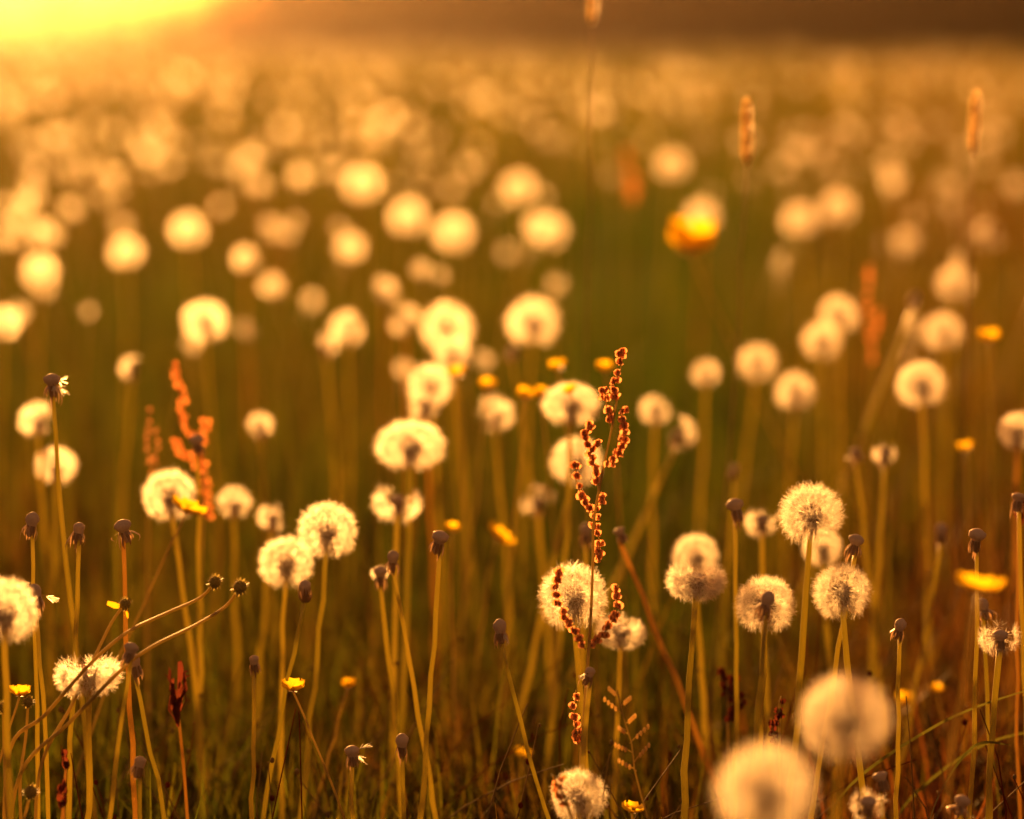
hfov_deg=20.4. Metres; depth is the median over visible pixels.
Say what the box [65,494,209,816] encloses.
buttercup
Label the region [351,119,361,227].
dandelion clock
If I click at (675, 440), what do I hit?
dandelion clock
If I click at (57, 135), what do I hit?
dandelion clock
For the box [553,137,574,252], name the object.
dandelion clock
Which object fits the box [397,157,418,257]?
dandelion clock
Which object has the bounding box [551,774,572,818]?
sorrel plant
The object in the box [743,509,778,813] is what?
dandelion clock
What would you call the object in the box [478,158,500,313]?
dandelion clock
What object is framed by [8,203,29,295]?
dandelion clock
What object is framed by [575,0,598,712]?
foxtail grass
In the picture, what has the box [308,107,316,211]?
dandelion clock
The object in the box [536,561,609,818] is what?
dandelion clock
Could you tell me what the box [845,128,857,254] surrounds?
dandelion clock
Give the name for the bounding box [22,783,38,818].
buttercup seed ball
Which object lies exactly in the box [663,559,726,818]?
dandelion clock
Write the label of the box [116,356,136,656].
dandelion clock
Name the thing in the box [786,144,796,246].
dandelion clock
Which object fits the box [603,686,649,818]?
grass panicle
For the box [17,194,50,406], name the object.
dandelion clock
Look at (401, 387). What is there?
dandelion clock
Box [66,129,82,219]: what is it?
dandelion clock
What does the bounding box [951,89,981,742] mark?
foxtail grass
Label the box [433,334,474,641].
dandelion clock
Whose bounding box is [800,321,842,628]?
dandelion clock
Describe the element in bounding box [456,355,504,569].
dandelion clock
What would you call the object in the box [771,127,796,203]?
dandelion clock
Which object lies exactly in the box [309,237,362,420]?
dandelion clock
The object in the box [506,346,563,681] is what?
bare dandelion
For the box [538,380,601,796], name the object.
dandelion clock
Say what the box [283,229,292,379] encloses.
dandelion clock
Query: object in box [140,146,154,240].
dandelion clock
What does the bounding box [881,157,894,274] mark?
dandelion clock
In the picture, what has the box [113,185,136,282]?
dandelion clock
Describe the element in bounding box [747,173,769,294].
dandelion clock
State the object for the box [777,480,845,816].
dandelion clock
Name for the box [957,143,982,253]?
dandelion clock
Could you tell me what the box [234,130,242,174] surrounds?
dandelion clock
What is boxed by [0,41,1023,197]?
dandelion clocks
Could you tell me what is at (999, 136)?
dandelion clock
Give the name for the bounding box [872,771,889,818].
bare dandelion
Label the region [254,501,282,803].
dandelion clock
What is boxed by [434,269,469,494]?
dandelion clock
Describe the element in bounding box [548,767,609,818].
dandelion clock
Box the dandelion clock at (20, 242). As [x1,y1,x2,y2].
[15,235,34,403]
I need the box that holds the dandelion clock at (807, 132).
[803,129,813,212]
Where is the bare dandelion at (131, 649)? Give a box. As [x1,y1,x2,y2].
[108,642,138,818]
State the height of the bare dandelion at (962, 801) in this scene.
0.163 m
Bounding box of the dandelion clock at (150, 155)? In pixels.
[145,150,170,233]
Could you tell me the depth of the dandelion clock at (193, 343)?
3.46 m
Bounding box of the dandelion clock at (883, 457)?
[863,443,896,780]
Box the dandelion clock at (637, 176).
[628,131,642,251]
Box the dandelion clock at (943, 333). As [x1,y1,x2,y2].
[924,312,962,617]
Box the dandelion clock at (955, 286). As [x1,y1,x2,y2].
[936,266,971,522]
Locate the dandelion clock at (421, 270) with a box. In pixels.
[414,261,435,520]
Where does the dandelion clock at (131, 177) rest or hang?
on the ground at (660, 517)
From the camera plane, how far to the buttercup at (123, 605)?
1.65 m
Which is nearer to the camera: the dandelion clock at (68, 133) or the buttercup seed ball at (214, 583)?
the buttercup seed ball at (214, 583)
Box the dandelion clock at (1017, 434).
[997,411,1023,780]
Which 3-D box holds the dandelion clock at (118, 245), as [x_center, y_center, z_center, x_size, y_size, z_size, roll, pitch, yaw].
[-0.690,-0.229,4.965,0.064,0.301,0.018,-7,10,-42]
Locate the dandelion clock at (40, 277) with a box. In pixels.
[25,255,56,496]
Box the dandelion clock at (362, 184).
[345,166,378,368]
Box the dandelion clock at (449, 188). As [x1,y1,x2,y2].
[447,186,463,301]
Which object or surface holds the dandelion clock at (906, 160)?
on the ground at (660, 517)
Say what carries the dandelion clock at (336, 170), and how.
on the ground at (660, 517)
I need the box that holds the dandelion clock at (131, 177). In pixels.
[123,138,144,265]
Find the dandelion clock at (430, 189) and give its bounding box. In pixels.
[429,160,436,240]
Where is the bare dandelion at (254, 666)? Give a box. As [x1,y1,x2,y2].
[249,655,260,818]
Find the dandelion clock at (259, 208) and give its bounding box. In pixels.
[249,149,271,276]
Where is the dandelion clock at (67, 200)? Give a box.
[54,166,76,262]
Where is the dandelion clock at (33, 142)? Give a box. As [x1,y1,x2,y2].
[29,140,49,261]
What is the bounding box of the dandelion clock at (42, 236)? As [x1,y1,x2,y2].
[31,222,75,384]
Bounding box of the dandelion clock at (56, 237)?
[48,233,77,392]
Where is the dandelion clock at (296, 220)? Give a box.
[268,215,299,419]
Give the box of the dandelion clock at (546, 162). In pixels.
[541,135,554,207]
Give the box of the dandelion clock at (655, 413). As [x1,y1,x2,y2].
[640,394,671,673]
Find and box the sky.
[0,0,1001,38]
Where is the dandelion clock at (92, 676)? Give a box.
[49,652,124,818]
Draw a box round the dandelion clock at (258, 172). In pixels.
[257,150,262,208]
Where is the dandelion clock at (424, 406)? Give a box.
[408,390,441,753]
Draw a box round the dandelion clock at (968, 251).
[955,201,984,315]
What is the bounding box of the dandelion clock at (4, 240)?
[0,228,12,348]
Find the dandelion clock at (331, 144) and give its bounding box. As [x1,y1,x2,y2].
[324,142,349,236]
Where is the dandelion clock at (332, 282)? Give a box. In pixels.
[320,232,350,357]
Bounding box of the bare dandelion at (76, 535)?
[65,522,84,818]
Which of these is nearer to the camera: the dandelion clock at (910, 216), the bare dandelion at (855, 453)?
the bare dandelion at (855, 453)
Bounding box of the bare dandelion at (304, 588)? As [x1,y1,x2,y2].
[261,580,312,818]
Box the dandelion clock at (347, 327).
[329,310,362,603]
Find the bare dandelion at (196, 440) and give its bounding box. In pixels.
[189,434,203,818]
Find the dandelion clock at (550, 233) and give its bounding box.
[533,215,564,438]
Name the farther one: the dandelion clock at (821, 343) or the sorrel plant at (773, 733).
the dandelion clock at (821, 343)
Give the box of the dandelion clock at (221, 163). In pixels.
[219,159,229,232]
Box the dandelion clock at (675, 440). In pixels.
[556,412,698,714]
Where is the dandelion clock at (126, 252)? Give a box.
[112,236,140,432]
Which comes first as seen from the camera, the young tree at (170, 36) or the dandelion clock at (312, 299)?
the dandelion clock at (312, 299)
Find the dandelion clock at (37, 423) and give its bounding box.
[18,400,57,721]
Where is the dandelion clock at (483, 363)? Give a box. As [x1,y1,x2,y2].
[476,352,496,542]
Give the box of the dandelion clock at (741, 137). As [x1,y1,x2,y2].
[738,136,743,257]
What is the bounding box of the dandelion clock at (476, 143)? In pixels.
[475,142,489,193]
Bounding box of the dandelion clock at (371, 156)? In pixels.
[371,123,376,205]
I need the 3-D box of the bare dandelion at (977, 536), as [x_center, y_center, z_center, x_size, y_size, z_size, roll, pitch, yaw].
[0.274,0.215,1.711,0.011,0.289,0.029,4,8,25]
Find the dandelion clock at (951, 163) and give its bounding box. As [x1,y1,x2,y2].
[950,119,957,223]
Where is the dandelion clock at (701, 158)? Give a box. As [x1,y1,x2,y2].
[699,135,706,211]
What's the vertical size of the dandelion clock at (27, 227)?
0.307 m
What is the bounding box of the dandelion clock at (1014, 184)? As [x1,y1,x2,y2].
[1008,177,1023,293]
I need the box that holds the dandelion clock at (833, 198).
[827,144,834,274]
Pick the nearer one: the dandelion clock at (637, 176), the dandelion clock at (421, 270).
the dandelion clock at (421, 270)
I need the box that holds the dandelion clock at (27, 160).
[20,141,31,211]
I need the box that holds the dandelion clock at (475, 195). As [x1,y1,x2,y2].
[465,165,477,254]
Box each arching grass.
[841,691,1023,797]
[898,732,1023,815]
[930,741,1007,818]
[977,697,1000,818]
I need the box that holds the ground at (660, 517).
[0,39,1023,818]
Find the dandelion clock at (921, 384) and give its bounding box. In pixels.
[895,360,946,732]
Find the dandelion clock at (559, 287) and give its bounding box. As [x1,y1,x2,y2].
[550,278,569,433]
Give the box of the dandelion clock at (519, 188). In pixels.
[503,173,535,384]
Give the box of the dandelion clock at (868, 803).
[847,787,889,818]
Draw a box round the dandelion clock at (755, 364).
[737,343,775,544]
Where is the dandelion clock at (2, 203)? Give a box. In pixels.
[0,199,14,323]
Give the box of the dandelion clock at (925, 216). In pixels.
[911,192,936,268]
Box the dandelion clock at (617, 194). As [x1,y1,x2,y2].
[609,170,618,249]
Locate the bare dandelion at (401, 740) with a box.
[395,733,408,818]
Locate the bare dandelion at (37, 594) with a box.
[27,584,58,818]
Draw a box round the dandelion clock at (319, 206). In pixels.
[318,166,325,275]
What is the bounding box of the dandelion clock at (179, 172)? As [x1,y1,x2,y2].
[172,141,187,215]
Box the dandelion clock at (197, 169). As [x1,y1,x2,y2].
[191,143,205,212]
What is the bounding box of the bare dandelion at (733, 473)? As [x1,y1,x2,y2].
[714,464,738,751]
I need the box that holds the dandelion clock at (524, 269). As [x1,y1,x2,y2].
[504,230,546,368]
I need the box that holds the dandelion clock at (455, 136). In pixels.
[454,135,459,179]
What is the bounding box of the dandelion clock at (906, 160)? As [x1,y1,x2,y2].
[898,130,920,218]
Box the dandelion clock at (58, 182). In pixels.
[52,158,68,234]
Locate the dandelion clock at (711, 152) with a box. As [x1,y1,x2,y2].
[707,134,720,197]
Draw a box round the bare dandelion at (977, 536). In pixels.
[966,528,986,818]
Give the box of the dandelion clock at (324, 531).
[297,501,358,818]
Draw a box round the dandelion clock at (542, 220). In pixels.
[495,214,549,402]
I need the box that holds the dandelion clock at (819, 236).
[808,179,841,320]
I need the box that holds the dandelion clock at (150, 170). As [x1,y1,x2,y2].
[135,167,152,226]
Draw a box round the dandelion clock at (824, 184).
[818,153,824,221]
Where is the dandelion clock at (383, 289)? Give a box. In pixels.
[374,277,395,540]
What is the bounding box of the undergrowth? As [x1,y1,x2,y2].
[0,0,1023,53]
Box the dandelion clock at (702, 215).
[688,201,716,422]
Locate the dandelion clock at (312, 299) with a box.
[281,292,318,401]
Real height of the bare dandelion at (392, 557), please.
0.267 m
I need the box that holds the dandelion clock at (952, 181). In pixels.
[946,177,978,294]
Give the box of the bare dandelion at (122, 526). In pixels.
[111,519,139,818]
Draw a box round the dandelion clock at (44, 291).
[34,281,77,425]
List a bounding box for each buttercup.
[0,684,30,761]
[34,597,130,818]
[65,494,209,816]
[281,677,345,818]
[312,677,355,818]
[445,364,465,707]
[445,521,460,813]
[452,377,495,722]
[469,520,515,767]
[499,386,535,757]
[515,746,534,817]
[536,386,555,713]
[548,358,580,661]
[561,383,598,814]
[597,360,624,753]
[622,800,643,818]
[669,216,866,609]
[894,691,911,771]
[931,682,954,814]
[945,572,1005,818]
[957,440,971,711]
[978,328,999,665]
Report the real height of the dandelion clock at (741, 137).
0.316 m
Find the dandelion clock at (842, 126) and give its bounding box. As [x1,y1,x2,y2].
[837,121,848,237]
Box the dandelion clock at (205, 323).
[183,298,227,633]
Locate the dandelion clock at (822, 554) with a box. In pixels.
[800,527,842,795]
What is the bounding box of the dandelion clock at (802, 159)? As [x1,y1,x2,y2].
[796,134,806,192]
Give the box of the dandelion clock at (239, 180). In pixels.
[238,177,259,267]
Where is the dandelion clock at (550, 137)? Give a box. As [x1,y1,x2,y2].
[547,134,552,216]
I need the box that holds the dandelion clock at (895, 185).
[885,179,901,349]
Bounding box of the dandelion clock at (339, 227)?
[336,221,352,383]
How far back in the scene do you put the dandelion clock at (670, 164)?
5.00 m
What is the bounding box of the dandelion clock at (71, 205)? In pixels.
[64,201,84,339]
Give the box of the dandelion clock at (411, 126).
[406,121,427,214]
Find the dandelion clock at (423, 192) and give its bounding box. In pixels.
[418,186,442,311]
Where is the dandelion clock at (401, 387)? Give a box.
[394,362,411,564]
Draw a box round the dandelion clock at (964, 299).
[952,251,1004,552]
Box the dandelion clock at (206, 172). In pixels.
[198,158,215,204]
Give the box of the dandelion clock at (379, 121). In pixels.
[374,117,385,198]
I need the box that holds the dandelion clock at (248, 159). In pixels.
[243,151,275,275]
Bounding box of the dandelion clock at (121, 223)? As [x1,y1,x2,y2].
[97,218,126,351]
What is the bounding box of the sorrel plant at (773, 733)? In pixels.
[768,696,785,818]
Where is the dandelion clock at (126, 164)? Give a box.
[119,127,134,215]
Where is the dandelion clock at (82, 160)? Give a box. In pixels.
[79,156,87,272]
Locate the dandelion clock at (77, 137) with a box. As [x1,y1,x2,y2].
[74,134,82,205]
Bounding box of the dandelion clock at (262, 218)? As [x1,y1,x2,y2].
[253,177,273,275]
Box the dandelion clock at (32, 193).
[23,187,48,296]
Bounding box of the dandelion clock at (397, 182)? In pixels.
[392,180,403,311]
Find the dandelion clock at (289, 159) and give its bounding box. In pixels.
[281,127,291,226]
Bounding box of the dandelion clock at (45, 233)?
[31,187,56,308]
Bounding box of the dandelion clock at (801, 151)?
[792,145,824,269]
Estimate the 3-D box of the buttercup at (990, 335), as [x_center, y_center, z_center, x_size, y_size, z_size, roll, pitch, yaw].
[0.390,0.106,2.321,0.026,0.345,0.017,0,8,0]
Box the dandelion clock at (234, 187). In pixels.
[226,163,242,229]
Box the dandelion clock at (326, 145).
[320,120,335,180]
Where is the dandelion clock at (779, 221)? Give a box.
[769,186,793,271]
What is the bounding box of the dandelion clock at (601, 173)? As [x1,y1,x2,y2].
[594,150,607,206]
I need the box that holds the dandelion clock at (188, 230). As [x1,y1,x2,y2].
[173,215,204,413]
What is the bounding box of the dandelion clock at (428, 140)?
[424,138,433,232]
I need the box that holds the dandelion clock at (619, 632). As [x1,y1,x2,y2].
[595,610,650,818]
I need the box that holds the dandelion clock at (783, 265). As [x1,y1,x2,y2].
[774,255,786,448]
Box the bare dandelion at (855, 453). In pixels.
[846,448,887,809]
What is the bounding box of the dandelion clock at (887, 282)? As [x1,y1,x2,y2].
[878,237,906,364]
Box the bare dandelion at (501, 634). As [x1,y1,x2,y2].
[493,619,550,818]
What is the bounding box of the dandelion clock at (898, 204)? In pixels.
[887,173,900,289]
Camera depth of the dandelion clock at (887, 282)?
4.83 m
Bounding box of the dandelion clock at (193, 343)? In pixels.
[185,338,225,510]
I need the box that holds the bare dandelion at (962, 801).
[949,795,973,818]
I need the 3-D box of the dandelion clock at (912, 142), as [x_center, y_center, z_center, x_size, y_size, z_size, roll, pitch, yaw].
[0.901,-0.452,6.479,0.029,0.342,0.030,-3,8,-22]
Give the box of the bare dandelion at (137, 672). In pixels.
[131,653,165,818]
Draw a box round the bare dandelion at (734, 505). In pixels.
[726,498,743,818]
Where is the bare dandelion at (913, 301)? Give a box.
[771,292,919,684]
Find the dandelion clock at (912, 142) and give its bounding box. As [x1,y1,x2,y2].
[900,138,913,216]
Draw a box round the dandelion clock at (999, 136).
[994,129,1022,254]
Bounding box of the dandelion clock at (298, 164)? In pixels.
[290,139,307,213]
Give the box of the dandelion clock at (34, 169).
[15,162,39,288]
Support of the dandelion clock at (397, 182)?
on the ground at (660, 517)
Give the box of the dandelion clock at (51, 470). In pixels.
[35,445,78,757]
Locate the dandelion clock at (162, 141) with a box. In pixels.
[158,137,164,210]
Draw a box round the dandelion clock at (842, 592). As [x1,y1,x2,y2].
[811,561,873,818]
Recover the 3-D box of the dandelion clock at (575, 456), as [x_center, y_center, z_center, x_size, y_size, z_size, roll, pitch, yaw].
[0.030,0.161,2.116,0.077,0.290,0.042,0,8,0]
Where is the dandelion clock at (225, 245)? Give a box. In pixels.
[216,203,241,329]
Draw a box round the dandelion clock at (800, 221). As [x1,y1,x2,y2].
[783,203,815,435]
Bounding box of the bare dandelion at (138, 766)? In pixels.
[127,756,145,818]
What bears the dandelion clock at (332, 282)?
on the ground at (660, 517)
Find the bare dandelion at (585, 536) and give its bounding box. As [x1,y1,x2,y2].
[570,523,591,807]
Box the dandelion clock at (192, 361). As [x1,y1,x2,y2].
[165,334,202,534]
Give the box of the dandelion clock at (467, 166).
[460,160,472,265]
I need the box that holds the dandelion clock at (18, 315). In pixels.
[9,306,52,455]
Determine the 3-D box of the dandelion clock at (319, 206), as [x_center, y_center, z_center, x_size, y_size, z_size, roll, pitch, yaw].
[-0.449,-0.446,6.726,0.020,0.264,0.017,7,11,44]
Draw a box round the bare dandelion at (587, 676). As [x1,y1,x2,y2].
[575,667,595,818]
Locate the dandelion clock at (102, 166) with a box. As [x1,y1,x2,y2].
[101,161,124,245]
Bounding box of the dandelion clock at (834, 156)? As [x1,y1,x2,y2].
[828,131,846,208]
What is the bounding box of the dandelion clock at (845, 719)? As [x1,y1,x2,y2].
[796,672,892,818]
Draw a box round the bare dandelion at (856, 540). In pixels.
[808,534,863,818]
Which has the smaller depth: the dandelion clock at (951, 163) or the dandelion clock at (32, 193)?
the dandelion clock at (32, 193)
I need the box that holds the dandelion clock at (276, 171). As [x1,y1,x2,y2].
[263,137,285,242]
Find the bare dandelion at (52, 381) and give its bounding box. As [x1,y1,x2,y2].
[43,374,97,818]
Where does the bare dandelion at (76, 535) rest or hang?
on the ground at (660, 517)
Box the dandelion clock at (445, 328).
[420,300,474,615]
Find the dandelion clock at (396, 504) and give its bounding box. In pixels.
[370,484,422,818]
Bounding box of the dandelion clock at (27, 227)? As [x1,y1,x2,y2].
[26,175,35,335]
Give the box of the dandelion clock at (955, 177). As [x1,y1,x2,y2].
[948,135,969,235]
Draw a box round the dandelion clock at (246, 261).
[233,248,256,516]
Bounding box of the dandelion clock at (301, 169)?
[295,167,308,284]
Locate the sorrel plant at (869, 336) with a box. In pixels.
[857,266,881,611]
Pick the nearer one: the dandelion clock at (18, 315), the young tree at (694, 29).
the dandelion clock at (18, 315)
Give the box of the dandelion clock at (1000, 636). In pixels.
[977,620,1021,818]
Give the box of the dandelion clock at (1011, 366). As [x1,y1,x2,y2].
[997,328,1023,461]
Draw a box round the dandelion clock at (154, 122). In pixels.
[150,120,172,232]
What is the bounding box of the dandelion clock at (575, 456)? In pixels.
[502,435,603,813]
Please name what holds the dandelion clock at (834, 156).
on the ground at (660, 517)
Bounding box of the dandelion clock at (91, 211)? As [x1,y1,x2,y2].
[85,172,106,284]
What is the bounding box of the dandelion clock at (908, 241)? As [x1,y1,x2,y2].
[894,231,915,359]
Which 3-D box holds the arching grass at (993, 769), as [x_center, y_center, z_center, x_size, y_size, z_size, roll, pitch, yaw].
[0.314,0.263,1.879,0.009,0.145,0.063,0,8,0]
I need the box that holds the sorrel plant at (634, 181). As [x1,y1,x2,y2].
[623,149,638,433]
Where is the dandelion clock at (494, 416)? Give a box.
[478,394,515,715]
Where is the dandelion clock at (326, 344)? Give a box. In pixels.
[320,334,344,612]
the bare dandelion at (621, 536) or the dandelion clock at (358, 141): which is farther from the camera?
the dandelion clock at (358, 141)
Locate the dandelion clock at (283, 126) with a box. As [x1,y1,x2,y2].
[263,123,288,221]
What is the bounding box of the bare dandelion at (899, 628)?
[890,618,906,818]
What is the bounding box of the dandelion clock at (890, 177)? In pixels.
[883,168,898,331]
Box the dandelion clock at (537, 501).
[521,482,555,732]
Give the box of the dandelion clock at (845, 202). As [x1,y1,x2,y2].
[832,161,861,278]
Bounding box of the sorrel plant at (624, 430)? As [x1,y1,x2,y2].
[551,347,629,786]
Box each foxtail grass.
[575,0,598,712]
[702,98,753,787]
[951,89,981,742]
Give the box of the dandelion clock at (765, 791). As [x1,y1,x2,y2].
[710,734,817,818]
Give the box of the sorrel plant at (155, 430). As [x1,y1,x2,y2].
[145,408,159,769]
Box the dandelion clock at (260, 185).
[253,180,286,368]
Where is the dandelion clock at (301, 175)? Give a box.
[275,170,304,315]
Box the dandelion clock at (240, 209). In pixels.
[239,172,244,248]
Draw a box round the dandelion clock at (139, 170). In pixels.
[134,151,141,214]
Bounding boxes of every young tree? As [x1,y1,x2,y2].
[98,29,118,50]
[142,3,187,50]
[178,1,220,49]
[196,0,274,51]
[231,0,316,52]
[289,0,362,49]
[306,0,416,49]
[333,0,465,51]
[381,0,489,51]
[454,0,590,51]
[455,0,552,52]
[532,0,617,50]
[568,0,695,51]
[606,0,695,49]
[658,0,747,49]
[701,0,814,52]
[741,0,861,51]
[771,0,876,49]
[911,0,994,50]
[944,0,1023,51]
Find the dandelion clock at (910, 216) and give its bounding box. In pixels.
[909,211,933,385]
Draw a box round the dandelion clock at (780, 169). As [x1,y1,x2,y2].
[775,162,798,242]
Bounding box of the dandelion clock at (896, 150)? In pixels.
[883,123,908,202]
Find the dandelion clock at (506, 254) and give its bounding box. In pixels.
[501,246,515,337]
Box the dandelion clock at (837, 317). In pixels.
[819,294,857,580]
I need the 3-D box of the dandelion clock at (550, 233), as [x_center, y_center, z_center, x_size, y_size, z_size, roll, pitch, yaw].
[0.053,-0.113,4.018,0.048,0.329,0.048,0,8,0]
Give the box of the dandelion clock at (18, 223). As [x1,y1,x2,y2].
[0,212,27,283]
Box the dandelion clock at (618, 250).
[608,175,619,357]
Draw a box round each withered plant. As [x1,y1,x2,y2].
[56,778,67,818]
[61,745,69,818]
[164,661,189,818]
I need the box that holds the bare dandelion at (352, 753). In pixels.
[344,744,372,818]
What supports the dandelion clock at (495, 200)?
on the ground at (660, 517)
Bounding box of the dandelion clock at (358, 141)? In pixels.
[355,136,364,215]
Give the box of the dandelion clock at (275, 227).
[266,224,304,351]
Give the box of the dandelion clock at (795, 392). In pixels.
[774,371,813,639]
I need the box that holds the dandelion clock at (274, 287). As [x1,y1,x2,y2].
[261,276,310,434]
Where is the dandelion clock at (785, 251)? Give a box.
[755,249,788,342]
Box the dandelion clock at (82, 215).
[68,165,92,278]
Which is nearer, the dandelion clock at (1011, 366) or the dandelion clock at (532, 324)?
the dandelion clock at (532, 324)
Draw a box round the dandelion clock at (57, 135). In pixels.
[50,131,78,265]
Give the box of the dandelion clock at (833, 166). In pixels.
[801,158,836,271]
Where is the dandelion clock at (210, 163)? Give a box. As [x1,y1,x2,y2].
[206,132,220,210]
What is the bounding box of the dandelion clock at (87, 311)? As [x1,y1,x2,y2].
[80,306,92,482]
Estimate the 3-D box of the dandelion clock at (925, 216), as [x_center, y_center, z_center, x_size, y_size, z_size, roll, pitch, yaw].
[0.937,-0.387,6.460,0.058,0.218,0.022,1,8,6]
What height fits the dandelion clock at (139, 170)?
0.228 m
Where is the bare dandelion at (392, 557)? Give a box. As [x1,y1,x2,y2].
[385,550,438,818]
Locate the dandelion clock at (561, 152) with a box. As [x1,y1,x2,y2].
[554,123,571,203]
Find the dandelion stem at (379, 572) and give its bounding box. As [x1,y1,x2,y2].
[370,565,401,817]
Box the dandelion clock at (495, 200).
[470,199,500,327]
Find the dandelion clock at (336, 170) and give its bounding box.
[311,165,343,297]
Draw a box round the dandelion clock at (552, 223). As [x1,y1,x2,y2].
[538,192,558,280]
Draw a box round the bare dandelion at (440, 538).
[417,530,448,818]
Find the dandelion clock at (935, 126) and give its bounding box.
[929,121,946,225]
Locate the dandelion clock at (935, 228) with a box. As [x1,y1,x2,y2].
[933,175,944,316]
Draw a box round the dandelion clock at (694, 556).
[670,532,720,818]
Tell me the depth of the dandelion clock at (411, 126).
7.94 m
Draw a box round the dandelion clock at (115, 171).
[107,169,142,302]
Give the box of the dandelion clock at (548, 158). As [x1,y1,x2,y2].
[541,135,558,192]
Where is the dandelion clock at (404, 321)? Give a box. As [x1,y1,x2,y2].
[390,306,418,569]
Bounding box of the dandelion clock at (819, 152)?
[790,144,825,273]
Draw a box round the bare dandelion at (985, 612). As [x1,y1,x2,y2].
[979,598,997,740]
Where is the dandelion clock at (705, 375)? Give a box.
[689,358,718,641]
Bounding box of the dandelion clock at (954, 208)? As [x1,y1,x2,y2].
[946,199,962,311]
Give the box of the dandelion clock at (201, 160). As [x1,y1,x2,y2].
[201,141,205,210]
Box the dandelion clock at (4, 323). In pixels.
[0,305,19,596]
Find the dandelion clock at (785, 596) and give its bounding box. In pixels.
[731,574,795,818]
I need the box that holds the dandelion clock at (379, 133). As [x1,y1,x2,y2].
[374,130,398,242]
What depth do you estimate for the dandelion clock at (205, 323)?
2.70 m
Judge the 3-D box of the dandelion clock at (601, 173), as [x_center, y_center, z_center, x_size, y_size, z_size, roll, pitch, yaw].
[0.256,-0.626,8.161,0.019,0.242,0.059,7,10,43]
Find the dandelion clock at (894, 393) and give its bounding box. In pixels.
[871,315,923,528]
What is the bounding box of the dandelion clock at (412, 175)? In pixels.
[404,151,417,209]
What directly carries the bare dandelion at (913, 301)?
on the ground at (660, 517)
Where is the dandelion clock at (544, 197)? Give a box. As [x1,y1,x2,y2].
[540,192,563,299]
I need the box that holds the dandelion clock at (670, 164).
[658,152,685,349]
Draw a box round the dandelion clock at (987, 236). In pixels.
[971,220,1002,484]
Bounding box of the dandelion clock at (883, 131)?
[857,128,886,221]
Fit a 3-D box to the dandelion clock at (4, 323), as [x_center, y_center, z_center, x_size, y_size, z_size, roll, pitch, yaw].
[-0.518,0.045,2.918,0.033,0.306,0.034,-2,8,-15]
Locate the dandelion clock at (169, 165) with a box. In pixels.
[164,158,173,238]
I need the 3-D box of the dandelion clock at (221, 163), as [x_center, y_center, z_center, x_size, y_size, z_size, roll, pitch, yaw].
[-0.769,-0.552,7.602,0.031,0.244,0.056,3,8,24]
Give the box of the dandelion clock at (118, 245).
[99,193,132,353]
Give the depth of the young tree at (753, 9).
62.71 m
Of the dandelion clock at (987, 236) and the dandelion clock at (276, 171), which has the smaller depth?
the dandelion clock at (987, 236)
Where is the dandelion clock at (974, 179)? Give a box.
[974,127,981,228]
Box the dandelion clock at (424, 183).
[412,140,431,252]
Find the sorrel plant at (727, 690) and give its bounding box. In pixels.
[717,667,747,818]
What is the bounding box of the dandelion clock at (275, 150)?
[273,146,287,231]
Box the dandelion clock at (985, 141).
[979,135,1010,269]
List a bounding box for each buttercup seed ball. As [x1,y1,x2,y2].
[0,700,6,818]
[2,573,222,818]
[13,577,248,805]
[18,695,34,818]
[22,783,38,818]
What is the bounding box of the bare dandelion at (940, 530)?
[886,523,946,818]
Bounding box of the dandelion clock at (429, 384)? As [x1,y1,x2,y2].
[407,364,453,691]
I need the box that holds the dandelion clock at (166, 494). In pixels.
[140,466,209,818]
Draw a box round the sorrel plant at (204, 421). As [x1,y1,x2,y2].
[171,361,213,764]
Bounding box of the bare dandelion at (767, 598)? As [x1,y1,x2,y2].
[745,591,774,818]
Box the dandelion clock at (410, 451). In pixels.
[372,418,445,818]
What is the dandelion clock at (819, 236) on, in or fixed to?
on the ground at (660, 517)
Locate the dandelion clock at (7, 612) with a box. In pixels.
[0,575,40,818]
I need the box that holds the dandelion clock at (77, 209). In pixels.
[67,170,80,271]
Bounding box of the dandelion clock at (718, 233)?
[707,190,725,294]
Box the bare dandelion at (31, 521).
[20,512,39,818]
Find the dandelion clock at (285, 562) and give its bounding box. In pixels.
[257,534,315,818]
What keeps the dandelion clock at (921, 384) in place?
on the ground at (660, 517)
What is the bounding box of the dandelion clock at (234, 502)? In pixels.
[216,485,250,760]
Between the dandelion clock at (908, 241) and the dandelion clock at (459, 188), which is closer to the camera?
the dandelion clock at (908, 241)
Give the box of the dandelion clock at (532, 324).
[506,295,559,622]
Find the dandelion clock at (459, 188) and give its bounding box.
[452,161,469,218]
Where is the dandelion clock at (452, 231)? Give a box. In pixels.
[435,214,471,463]
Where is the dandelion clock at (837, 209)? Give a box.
[823,192,854,400]
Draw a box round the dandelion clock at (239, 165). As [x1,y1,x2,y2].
[233,161,261,311]
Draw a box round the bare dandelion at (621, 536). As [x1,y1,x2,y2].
[613,527,726,818]
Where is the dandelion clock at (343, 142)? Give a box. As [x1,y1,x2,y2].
[337,126,349,172]
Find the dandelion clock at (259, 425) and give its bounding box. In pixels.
[247,411,279,688]
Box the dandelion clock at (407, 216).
[391,200,425,420]
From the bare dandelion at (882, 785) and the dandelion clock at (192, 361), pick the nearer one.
the bare dandelion at (882, 785)
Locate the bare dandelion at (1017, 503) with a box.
[1010,493,1023,699]
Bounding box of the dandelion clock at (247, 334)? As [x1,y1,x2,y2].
[238,323,283,511]
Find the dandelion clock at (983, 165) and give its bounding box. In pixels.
[979,160,991,255]
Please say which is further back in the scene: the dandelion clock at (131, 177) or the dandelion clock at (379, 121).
the dandelion clock at (379, 121)

